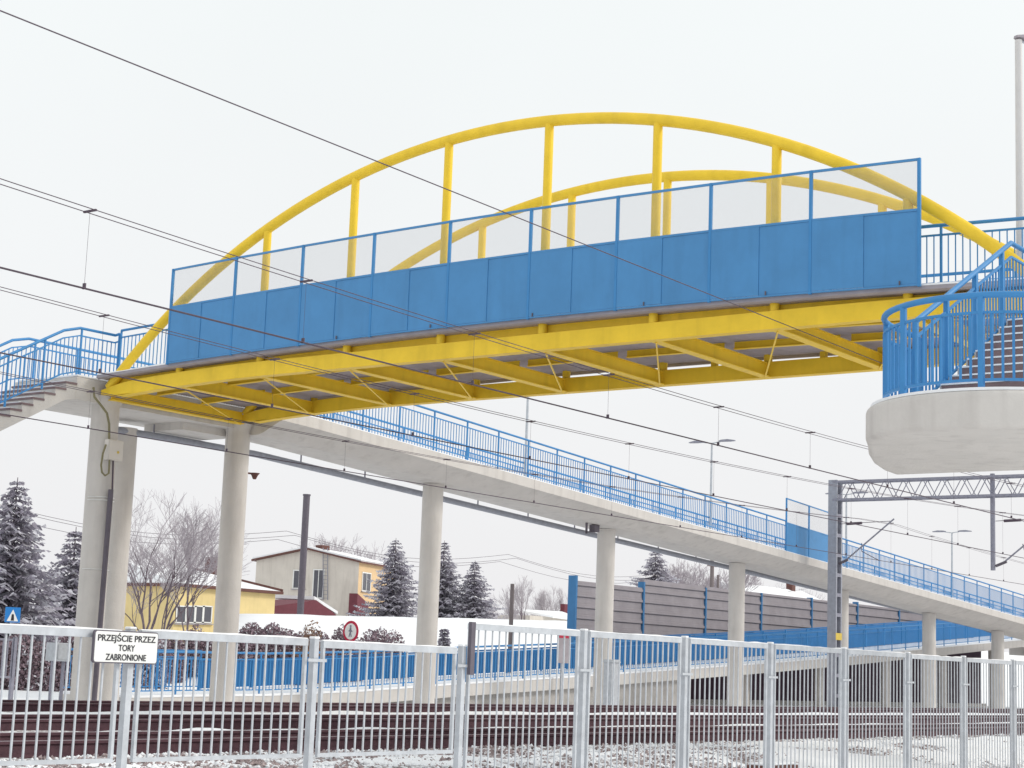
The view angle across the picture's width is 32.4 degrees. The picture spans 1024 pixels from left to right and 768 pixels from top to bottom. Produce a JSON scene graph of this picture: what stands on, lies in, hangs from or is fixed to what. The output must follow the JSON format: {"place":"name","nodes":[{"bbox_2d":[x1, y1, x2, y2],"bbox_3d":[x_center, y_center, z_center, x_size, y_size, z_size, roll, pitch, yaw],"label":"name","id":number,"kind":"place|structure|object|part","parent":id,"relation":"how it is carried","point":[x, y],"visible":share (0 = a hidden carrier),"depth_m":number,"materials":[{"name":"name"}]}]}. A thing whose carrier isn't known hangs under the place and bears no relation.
{"place":"outdoors","nodes":[
{"label":"outdoors","id":0,"kind":"place"},
{"bbox_2d":[12,512,807,591],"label":"power line","id":1,"kind":"object","parent":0,"point":[355,549],"visible":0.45,"depth_m":144.01,"materials":[{"name":"metal"}]},
{"bbox_2d":[0,614,1023,708],"bbox_3d":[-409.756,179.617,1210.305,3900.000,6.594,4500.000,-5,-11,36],"label":"snowy ground","id":2,"kind":"structure","parent":0,"point":[405,627],"depth_m":85.41,"materials":[{"name":"white snow"}]},
{"bbox_2d":[0,637,17,699],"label":"grey fence","id":3,"kind":"object","parent":2,"relation":"on","point":[11,676],"visible":0.91,"depth_m":39.87,"materials":[{"name":"metal"}]},
{"bbox_2d":[4,607,20,635],"bbox_3d":[-15.913,8.371,55.807,0.480,2.576,0.108,7,-10,-27],"label":"crossing sign","id":4,"kind":"object","parent":2,"relation":"on","point":[12,614],"visible":0.69,"depth_m":55.93,"materials":[{"name":"metal"}]},
{"bbox_2d":[0,634,73,691],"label":"hedge","id":5,"kind":"object","parent":2,"relation":"on","point":[35,665],"visible":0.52,"depth_m":49.78,"materials":[{"name":"grey plant"}]},
{"bbox_2d":[0,477,77,641],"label":"spruce tree","id":6,"kind":"object","parent":2,"relation":"on","point":[17,571],"visible":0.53,"depth_m":65.54,"materials":[{"name":"grey plant"}]},
{"bbox_2d":[45,642,70,699],"bbox_3d":[-10.770,6.890,41.666,0.415,1.523,0.442,-5,-11,36],"label":"meter cabinet","id":7,"kind":"object","parent":2,"relation":"on","point":[62,650],"visible":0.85,"depth_m":41.61,"materials":[{"name":"metal"}]},
{"bbox_3d":[-10.587,6.345,41.634,0.013,0.323,0.362,-5,-11,36],"label":"door","id":8,"kind":"part","parent":7,"relation":"part of","materials":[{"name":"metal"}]},
{"bbox_2d":[37,527,126,642],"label":"spruce tree","id":9,"kind":"object","parent":2,"relation":"on","point":[71,579],"visible":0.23,"depth_m":72.79,"materials":[{"name":"grey plant"}]},
{"bbox_2d":[70,395,121,699],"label":"concrete column","id":10,"kind":"structure","parent":2,"relation":"on","point":[98,483],"depth_m":38.96,"materials":[{"name":"grey concrete"}]},
{"bbox_2d":[82,461,113,699],"bbox_3d":[-9.101,4.341,38.929,0.481,5.339,0.674,-5,-11,36],"label":"conduit","id":11,"kind":"object","parent":10,"relation":"attached to","point":[110,501],"visible":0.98,"depth_m":38.78,"materials":[{"name":"metal"}]},
{"bbox_2d":[104,439,123,461],"bbox_3d":[-8.865,1.481,39.249,0.170,0.460,0.440,-5,-11,36],"label":"junction box","id":12,"kind":"object","parent":10,"relation":"attached to","point":[113,450],"visible":1,"depth_m":39.16,"materials":[{"name":"plastic"}]},
{"bbox_2d":[92,387,110,475],"bbox_3d":[-9.098,1.062,38.984,0.122,1.946,0.584,-5,-12,39],"label":"cable","id":13,"kind":"object","parent":12,"relation":"attached to","point":[101,405],"visible":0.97,"depth_m":39.01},
{"bbox_2d":[0,327,246,439],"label":"stair platform","id":14,"kind":"structure","parent":10,"relation":"on","point":[26,398],"depth_m":39.48,"materials":[{"name":"paint"}]},
{"bbox_2d":[99,427,137,700],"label":"concrete column","id":15,"kind":"structure","parent":2,"relation":"on","point":[119,545],"depth_m":41.29,"materials":[{"name":"grey concrete"}]},
{"bbox_2d":[65,538,213,630],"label":"bare tree","id":16,"kind":"object","parent":2,"relation":"on","point":[151,595],"visible":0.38,"depth_m":81.73,"materials":[{"name":"grey plant"}]},
{"bbox_2d":[120,631,168,688],"bbox_3d":[-12.020,9.070,57.667,1.514,1.944,1.411,-5,-11,36],"label":"bush","id":17,"kind":"object","parent":2,"relation":"on","point":[160,646],"visible":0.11,"depth_m":57.33,"materials":[{"name":"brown plant"}]},
{"bbox_2d":[158,639,186,683],"bbox_3d":[-12.254,9.708,62.439,1.487,1.995,1.335,-5,-11,36],"label":"bush","id":18,"kind":"object","parent":2,"relation":"on","point":[170,644],"visible":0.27,"depth_m":62.22,"materials":[{"name":"brown plant"}]},
{"bbox_2d":[159,510,217,630],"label":"bare tree","id":19,"kind":"object","parent":2,"relation":"on","point":[188,617],"visible":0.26,"depth_m":91.76,"materials":[{"name":"brown plant"}]},
{"bbox_2d":[127,489,254,631],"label":"bare tree","id":20,"kind":"object","parent":2,"relation":"on","point":[186,533],"visible":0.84,"depth_m":78.88,"materials":[{"name":"grey plant"}]},
{"bbox_2d":[178,624,212,676],"bbox_3d":[-11.631,9.864,64.982,1.522,2.030,1.844,-5,-11,36],"label":"bush","id":21,"kind":"object","parent":2,"relation":"on","point":[201,645],"visible":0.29,"depth_m":64.57,"materials":[{"name":"brown plant"}]},
{"bbox_2d":[124,557,283,642],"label":"yellow house","id":22,"kind":"structure","parent":2,"relation":"on","point":[256,598],"depth_m":103.64,"materials":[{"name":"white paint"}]},
{"bbox_2d":[174,605,186,624],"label":"window","id":23,"kind":"structure","parent":22,"relation":"in","point":[183,614],"depth_m":102.09,"materials":[{"name":"grey glass"}]},
{"bbox_2d":[183,605,196,624],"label":"window","id":24,"kind":"structure","parent":22,"relation":"in","point":[189,607],"depth_m":102.67,"materials":[{"name":"white paint"}]},
{"bbox_2d":[192,605,205,624],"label":"window","id":25,"kind":"structure","parent":22,"relation":"in","point":[199,608],"depth_m":103.15,"materials":[{"name":"white paint"}]},
{"bbox_2d":[200,605,213,624],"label":"window","id":26,"kind":"structure","parent":22,"relation":"in","point":[208,609],"depth_m":103.71,"materials":[{"name":"white paint"}]},
{"bbox_2d":[209,423,252,701],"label":"concrete column","id":27,"kind":"structure","parent":2,"relation":"on","point":[231,545],"depth_m":42.33,"materials":[{"name":"grey concrete"}]},
{"bbox_2d":[248,472,259,478],"bbox_3d":[-6.367,2.248,43.148,0.260,0.152,0.434,-5,-11,36],"label":"wall lamp","id":28,"kind":"object","parent":27,"relation":"attached to","point":[254,475],"visible":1,"depth_m":43.15,"materials":[{"name":"brown metal"}]},
{"bbox_2d":[237,622,337,682],"bbox_3d":[-8.495,10.067,65.883,1.528,2.280,5.572,-5,-11,36],"label":"hedge","id":29,"kind":"object","parent":2,"relation":"on","point":[266,630],"visible":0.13,"depth_m":64.87,"materials":[{"name":"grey plant"}]},
{"bbox_2d":[297,494,310,613],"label":"flue pole","id":30,"kind":"object","parent":2,"relation":"on","point":[303,554],"visible":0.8,"depth_m":136.80,"materials":[{"name":"metal"}]},
{"bbox_2d":[274,595,337,615],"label":"red roof shed","id":31,"kind":"structure","parent":2,"relation":"on","point":[287,604],"depth_m":140.67,"materials":[{"name":"red metal"}]},
{"bbox_2d":[295,620,321,684],"bbox_3d":[-7.453,9.985,64.763,1.504,2.622,0.811,-5,-11,36],"label":"bush","id":32,"kind":"object","parent":2,"relation":"on","point":[307,635],"visible":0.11,"depth_m":64.82,"materials":[{"name":"brown plant"}]},
{"bbox_2d":[292,541,340,551],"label":"bare tree","id":33,"kind":"object","parent":2,"relation":"on","point":[327,545],"visible":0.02,"depth_m":218.02,"materials":[{"name":"grey plant"}]},
{"bbox_2d":[251,545,393,615],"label":"grey house","id":34,"kind":"structure","parent":2,"relation":"on","point":[340,584],"depth_m":156.22,"materials":[{"name":"white paint"}]},
{"bbox_2d":[291,570,305,589],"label":"window","id":35,"kind":"structure","parent":34,"relation":"in","point":[295,581],"depth_m":156.67,"materials":[{"name":"white paint"}]},
{"bbox_2d":[312,569,324,599],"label":"window","id":36,"kind":"structure","parent":34,"relation":"in","point":[318,582],"depth_m":155.95,"materials":[{"name":"white paint"}]},
{"bbox_2d":[361,572,371,592],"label":"window","id":37,"kind":"structure","parent":34,"relation":"in","point":[366,585],"depth_m":156.41,"materials":[{"name":"white paint"}]},
{"bbox_2d":[299,533,364,556],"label":"bare tree","id":38,"kind":"object","parent":2,"relation":"on","point":[339,546],"visible":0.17,"depth_m":225.20,"materials":[{"name":"grey plant"}]},
{"bbox_2d":[331,623,363,681],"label":"bush","id":39,"kind":"object","parent":2,"relation":"on","point":[340,636],"visible":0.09,"depth_m":68.41,"materials":[{"name":"brown plant"}]},
{"bbox_2d":[343,621,358,654],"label":"round sign","id":40,"kind":"object","parent":2,"relation":"on","point":[350,630],"visible":0.85,"depth_m":65.92,"materials":[{"name":"metal"}]},
{"bbox_2d":[347,541,387,561],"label":"bare tree","id":41,"kind":"object","parent":2,"relation":"on","point":[368,555],"visible":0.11,"depth_m":230.92,"materials":[{"name":"grey plant"}]},
{"bbox_2d":[355,626,408,678],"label":"bush","id":42,"kind":"object","parent":2,"relation":"on","point":[374,634],"visible":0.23,"depth_m":71.69,"materials":[{"name":"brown plant"}]},
{"bbox_2d":[346,540,418,616],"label":"spruce tree","id":43,"kind":"object","parent":2,"relation":"on","point":[393,594],"visible":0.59,"depth_m":126.48,"materials":[{"name":"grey plant"}]},
{"bbox_2d":[414,483,443,702],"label":"concrete column","id":44,"kind":"structure","parent":2,"relation":"on","point":[429,568],"depth_m":48.42,"materials":[{"name":"grey concrete"}]},
{"bbox_2d":[414,540,470,617],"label":"spruce tree","id":45,"kind":"object","parent":2,"relation":"on","point":[446,596],"visible":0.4,"depth_m":134.25,"materials":[{"name":"green plant"}]},
{"bbox_2d":[437,629,450,645],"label":"dwarf conifer","id":46,"kind":"object","parent":2,"relation":"on","point":[443,641],"visible":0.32,"depth_m":76.76,"materials":[{"name":"green plant"}]},
{"bbox_2d":[444,561,506,618],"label":"spruce tree","id":47,"kind":"object","parent":2,"relation":"on","point":[473,589],"visible":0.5,"depth_m":134.12,"materials":[{"name":"green plant"}]},
{"bbox_2d":[488,596,507,618],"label":"bare tree","id":48,"kind":"object","parent":2,"relation":"on","point":[506,617],"visible":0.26,"depth_m":241.77,"materials":[{"name":"grey plant"}]},
{"bbox_2d":[508,584,513,672],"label":"wooden pole","id":49,"kind":"object","parent":2,"relation":"on","point":[511,612],"visible":0.56,"depth_m":67.43,"materials":[{"name":"brown wood"}]},
{"bbox_2d":[503,592,519,619],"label":"bare tree","id":50,"kind":"object","parent":2,"relation":"on","point":[514,613],"visible":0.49,"depth_m":252.56,"materials":[{"name":"grey plant"}]},
{"bbox_2d":[0,711,1023,767],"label":"ballast bed","id":51,"kind":"object","parent":2,"relation":"on","point":[530,765],"visible":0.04,"depth_m":22.82,"materials":[{"name":"grey gravel"}]},
{"bbox_2d":[0,714,1022,731],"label":"railway track","id":52,"kind":"structure","parent":51,"relation":"on","point":[6,723],"depth_m":30.39,"materials":[{"name":"rusty steel"},{"name":"snow"},{"name":"gravel"}]},
{"bbox_2d":[0,723,1023,759],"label":"railway track","id":53,"kind":"structure","parent":51,"relation":"on","point":[55,738],"depth_m":23.64,"materials":[{"name":"rusty steel"},{"name":"snow"},{"name":"gravel"}]},
{"bbox_2d":[1,711,1022,714],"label":"snow","id":54,"kind":"structure","parent":51,"relation":"on","point":[408,713],"depth_m":37.97,"materials":[{"name":"white snow"}]},
{"bbox_2d":[2,700,1022,713],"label":"railway track","id":55,"kind":"structure","parent":51,"relation":"on","point":[7,705],"depth_m":39.21,"materials":[{"name":"rusty steel"},{"name":"snow"},{"name":"gravel"}]},
{"bbox_2d":[16,735,1023,767],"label":"snow","id":56,"kind":"structure","parent":51,"relation":"on","point":[412,759],"depth_m":27.55,"materials":[{"name":"white snow"}]},
{"bbox_2d":[747,761,797,767],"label":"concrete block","id":57,"kind":"structure","parent":56,"relation":"on","point":[776,764],"depth_m":20.84,"materials":[{"name":"grey concrete"}]},
{"bbox_2d":[96,722,1022,731],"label":"snow","id":58,"kind":"structure","parent":51,"relation":"on","point":[199,729],"depth_m":30.41,"materials":[{"name":"white snow"}]},
{"bbox_2d":[0,622,1023,767],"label":"metal fence","id":59,"kind":"object","parent":2,"relation":"on","point":[583,670],"visible":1,"depth_m":15.69,"materials":[{"name":"metal"}]},
{"bbox_2d":[91,630,157,664],"bbox_3d":[-2.524,1.720,11.505,0.025,0.211,0.549,-5,-11,36],"label":"warning sign","id":60,"kind":"object","parent":59,"relation":"attached to","point":[122,647],"visible":1,"depth_m":11.48,"materials":[{"name":"metal"}]},
{"bbox_2d":[491,575,534,619],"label":"bare tree","id":61,"kind":"object","parent":2,"relation":"on","point":[520,590],"visible":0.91,"depth_m":256.20,"materials":[{"name":"grey plant"}]},
{"bbox_2d":[497,604,567,620],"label":"snow roof house","id":62,"kind":"structure","parent":2,"relation":"on","point":[561,615],"depth_m":262.79,"materials":[{"name":"white snow"}]},
{"bbox_2d":[523,590,545,615],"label":"bare tree","id":63,"kind":"object","parent":2,"relation":"on","point":[535,606],"visible":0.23,"depth_m":284.56,"materials":[{"name":"grey plant"}]},
{"bbox_2d":[58,620,1023,707],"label":"ramp","id":64,"kind":"structure","parent":2,"relation":"on","point":[884,636],"depth_m":63.30,"materials":[{"name":"paint"}]},
{"bbox_2d":[529,585,559,610],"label":"bare tree","id":65,"kind":"object","parent":2,"relation":"on","point":[544,606],"visible":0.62,"depth_m":278.12,"materials":[{"name":"grey plant"}]},
{"bbox_2d":[539,588,567,610],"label":"bare tree","id":66,"kind":"object","parent":2,"relation":"on","point":[552,604],"visible":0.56,"depth_m":277.92,"materials":[{"name":"grey plant"}]},
{"bbox_2d":[558,635,568,704],"bbox_3d":[1.632,9.400,57.627,0.097,2.550,0.622,-5,-11,36],"label":"notice board","id":67,"kind":"object","parent":2,"relation":"on","point":[560,652],"visible":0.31,"depth_m":57.62,"materials":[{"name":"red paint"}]},
{"bbox_2d":[592,529,615,704],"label":"concrete column","id":68,"kind":"structure","parent":2,"relation":"on","point":[604,596],"depth_m":55.52,"materials":[{"name":"grey concrete"}]},
{"bbox_2d":[603,659,620,704],"bbox_3d":[3.026,9.266,53.766,0.360,1.692,0.492,-5,-11,36],"label":"trackside cabinet","id":69,"kind":"object","parent":2,"relation":"on","point":[610,676],"visible":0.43,"depth_m":53.65,"materials":[{"name":"metal"}]},
{"bbox_2d":[625,551,682,586],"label":"spruce tree","id":70,"kind":"object","parent":2,"relation":"on","point":[652,569],"visible":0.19,"depth_m":125.42,"materials":[{"name":"green plant"}]},
{"bbox_2d":[647,564,692,583],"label":"bare tree","id":71,"kind":"object","parent":2,"relation":"on","point":[679,573],"visible":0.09,"depth_m":148.66,"materials":[{"name":"grey plant"}]},
{"bbox_2d":[651,558,706,584],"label":"bare tree","id":72,"kind":"object","parent":2,"relation":"on","point":[677,574],"visible":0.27,"depth_m":134.77,"materials":[{"name":"grey plant"}]},
{"bbox_2d":[669,564,719,587],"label":"bare tree","id":73,"kind":"object","parent":2,"relation":"on","point":[708,582],"visible":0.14,"depth_m":147.80,"materials":[{"name":"grey plant"}]},
{"bbox_2d":[707,560,714,586],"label":"utility pole","id":74,"kind":"object","parent":2,"relation":"on","point":[711,576],"visible":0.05,"depth_m":124.08,"materials":[{"name":"grey concrete"}]},
{"bbox_2d":[701,569,758,591],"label":"bare tree","id":75,"kind":"object","parent":2,"relation":"on","point":[747,586],"visible":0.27,"depth_m":152.44,"materials":[{"name":"grey plant"}]},
{"bbox_2d":[727,563,744,705],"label":"concrete column","id":76,"kind":"structure","parent":2,"relation":"on","point":[736,605],"depth_m":62.30,"materials":[{"name":"grey concrete"}]},
{"bbox_2d":[247,405,1023,655],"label":"approach ramp","id":77,"kind":"structure","parent":76,"relation":"on","point":[798,564],"depth_m":55.33,"materials":[{"name":"paint"}]},
{"bbox_2d":[523,397,528,476],"bbox_3d":[0.452,1.652,54.885,1.900,4.017,0.280,-5,-11,36],"label":"street lamp","id":78,"kind":"object","parent":77,"relation":"on","point":[526,427],"visible":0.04,"depth_m":54.87,"materials":[{"name":"metal"}]},
{"bbox_2d":[118,425,990,632],"bbox_3d":[7.005,6.335,62.931,0.876,3.244,55.099,-5,-11,36],"label":"drain pipe","id":79,"kind":"object","parent":77,"relation":"hanging from","point":[331,472],"visible":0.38,"depth_m":52.12,"materials":[{"name":"metal"}]},
{"bbox_2d":[97,112,1023,424],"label":"footbridge","id":80,"kind":"object","parent":77,"relation":"on","point":[591,308],"visible":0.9,"depth_m":33.23,"materials":[{"name":"yellow paint"}]},
{"bbox_2d":[1014,34,1023,276],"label":"street lamp","id":81,"kind":"object","parent":80,"relation":"on","point":[1019,40],"visible":0.77,"depth_m":28.44,"materials":[{"name":"metal"}]},
{"bbox_2d":[585,523,599,533],"bbox_3d":[2.492,4.483,55.004,0.200,0.420,0.582,-5,-11,36],"label":"camera bracket","id":82,"kind":"object","parent":77,"relation":"attached to","point":[594,528],"visible":0.95,"depth_m":54.99,"materials":[{"name":"metal"}]},
{"bbox_2d":[825,491,867,567],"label":"street lamp","id":83,"kind":"object","parent":77,"relation":"on","point":[846,513],"visible":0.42,"depth_m":72.97,"materials":[{"name":"metal"}]},
{"bbox_2d":[932,530,971,597],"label":"street lamp","id":84,"kind":"object","parent":77,"relation":"on","point":[952,545],"visible":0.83,"depth_m":81.91,"materials":[{"name":"metal"}]},
{"bbox_2d":[714,581,819,599],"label":"snowy house","id":85,"kind":"structure","parent":2,"relation":"on","point":[779,591],"depth_m":202.61,"materials":[{"name":"white snow"}]},
{"bbox_2d":[566,575,970,668],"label":"noise barrier","id":86,"kind":"object","parent":2,"relation":"on","point":[651,607],"visible":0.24,"depth_m":74.50,"materials":[{"name":"grey metal"}]},
{"bbox_2d":[842,590,848,649],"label":"concrete column","id":87,"kind":"structure","parent":2,"relation":"on","point":[845,615],"depth_m":69.13,"materials":[{"name":"grey concrete"}]},
{"bbox_2d":[827,473,1023,706],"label":"catenary gantry","id":88,"kind":"object","parent":2,"relation":"on","point":[836,499],"visible":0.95,"depth_m":63.61,"materials":[{"name":"metal"}]},
{"bbox_2d":[0,10,927,381],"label":"feeder wire","id":89,"kind":"object","parent":88,"relation":"attached to","point":[374,160],"visible":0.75,"depth_m":20.26,"materials":[{"name":"black metal"}]},
{"bbox_2d":[0,178,1022,520],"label":"overhead line","id":90,"kind":"object","parent":88,"relation":"hanging from","point":[304,280],"visible":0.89,"depth_m":25.01,"materials":[{"name":"metal"}]},
{"bbox_2d":[0,286,1022,557],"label":"overhead line","id":91,"kind":"object","parent":88,"relation":"hanging from","point":[414,394],"visible":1,"depth_m":32.48,"materials":[{"name":"metal"}]},
{"bbox_2d":[0,372,1023,584],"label":"overhead line","id":92,"kind":"object","parent":88,"relation":"hanging from","point":[228,419],"visible":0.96,"depth_m":42.08,"materials":[{"name":"metal"}]},
{"bbox_2d":[922,613,935,707],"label":"concrete column","id":93,"kind":"structure","parent":2,"relation":"on","point":[928,633],"depth_m":75.90,"materials":[{"name":"grey concrete"}]},
{"bbox_2d":[866,240,1023,474],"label":"landing stair","id":94,"kind":"object","parent":2,"relation":"on","point":[969,417],"visible":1,"depth_m":20.47,"materials":[{"name":"paint"}]},
{"bbox_2d":[991,631,1003,708],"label":"concrete column","id":95,"kind":"structure","parent":2,"relation":"on","point":[997,644],"depth_m":82.32,"materials":[{"name":"grey concrete"}]},
{"bbox_2d":[0,0,1023,651],"label":"sky","id":96,"kind":"structure","parent":0,"point":[860,82],"materials":[{"name":"white"}]},
{"bbox_2d":[689,439,735,528],"bbox_3d":[7.231,4.036,64.014,1.900,4.024,0.280,-5,-11,36],"label":"street lamp","id":97,"kind":"object","parent":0,"point":[711,469],"visible":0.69,"depth_m":64.04,"materials":[{"name":"metal"}]}
]}

